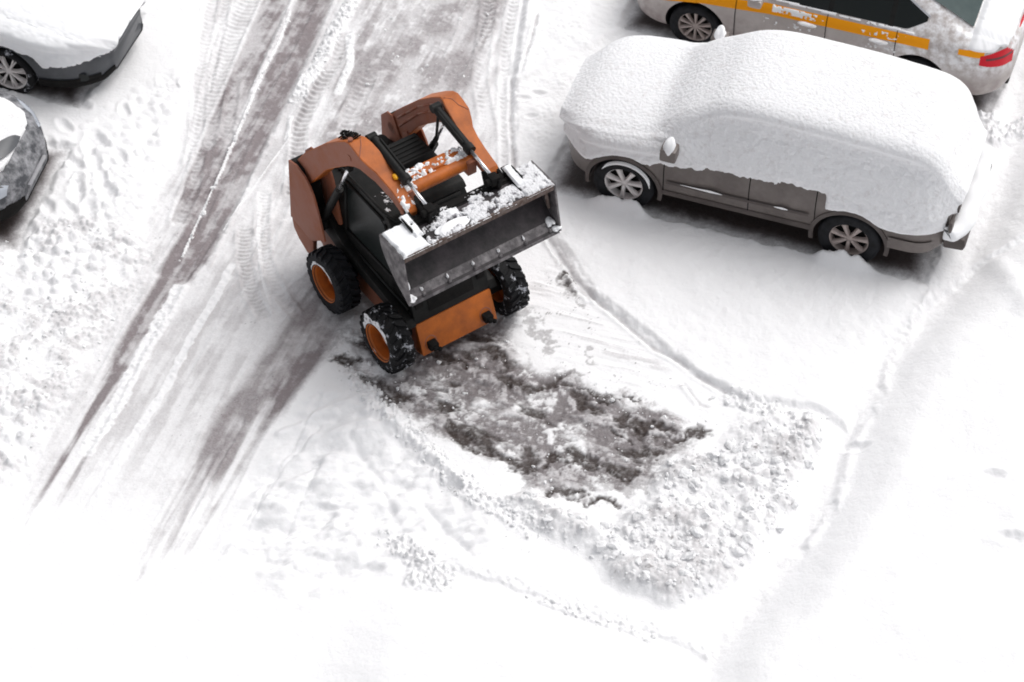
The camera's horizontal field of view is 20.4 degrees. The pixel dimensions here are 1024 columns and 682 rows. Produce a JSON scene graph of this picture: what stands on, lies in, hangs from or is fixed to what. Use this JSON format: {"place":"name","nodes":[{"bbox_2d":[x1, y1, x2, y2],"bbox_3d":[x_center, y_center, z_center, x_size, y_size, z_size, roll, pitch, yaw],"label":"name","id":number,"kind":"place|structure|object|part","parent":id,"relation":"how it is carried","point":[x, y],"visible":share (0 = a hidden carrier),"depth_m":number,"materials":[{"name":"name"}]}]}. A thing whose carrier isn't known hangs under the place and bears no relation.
{"place":"outdoors","nodes":[
{"label":"outdoors","id":0,"kind":"place"},
{"bbox_2d":[0,0,1023,681],"bbox_3d":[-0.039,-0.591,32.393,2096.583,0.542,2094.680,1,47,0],"label":"ground","id":1,"kind":"structure","parent":0,"point":[218,472],"depth_m":31.22,"materials":[{"name":"white snow"}]},
{"bbox_2d":[0,91,48,221],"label":"parked car","id":2,"kind":"object","parent":1,"relation":"on","point":[24,156],"visible":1,"depth_m":32.95,"materials":[{"name":"grey paint"}]},
{"bbox_2d":[0,0,145,93],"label":"parked car","id":3,"kind":"object","parent":1,"relation":"on","point":[64,43],"visible":1,"depth_m":34.07,"materials":[{"name":"grey paint"}]},
{"bbox_2d":[0,0,828,642],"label":"snow clods","id":4,"kind":"object","parent":1,"relation":"on","point":[714,456],"visible":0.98,"depth_m":30.34,"materials":[{"name":"white snow"}]},
{"bbox_2d":[288,91,561,373],"bbox_3d":[-1.076,-1.389,31.381,1.987,2.771,2.816,-27,53,-23],"label":"skid steer loader","id":5,"kind":"object","parent":1,"relation":"on","point":[421,247],"visible":1,"depth_m":31.02,"materials":[{"name":"orange paint"}]},
{"bbox_2d":[559,25,991,261],"bbox_3d":[3.084,-2.466,33.011,4.990,1.913,2.244,15,49,12],"label":"parked suv","id":6,"kind":"object","parent":1,"relation":"on","point":[864,153],"visible":1,"depth_m":32.35,"materials":[{"name":"grey paint"}]},
{"bbox_2d":[637,0,1023,94],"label":"parked taxi","id":7,"kind":"object","parent":1,"relation":"on","point":[974,46],"visible":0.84,"depth_m":34.22,"materials":[{"name":"white paint"}]},
{"bbox_3d":[4.021,-4.130,34.227,2.040,0.349,0.249,15,49,13],"label":"window","id":8,"kind":"part","parent":7,"relation":"part of","materials":[{"name":"black glass"}]},
{"bbox_3d":[5.385,-4.380,34.369,0.740,0.285,1.252,15,49,13],"label":"rear window","id":9,"kind":"part","parent":7,"relation":"part of","materials":[{"name":"teal glass"}]}
]}

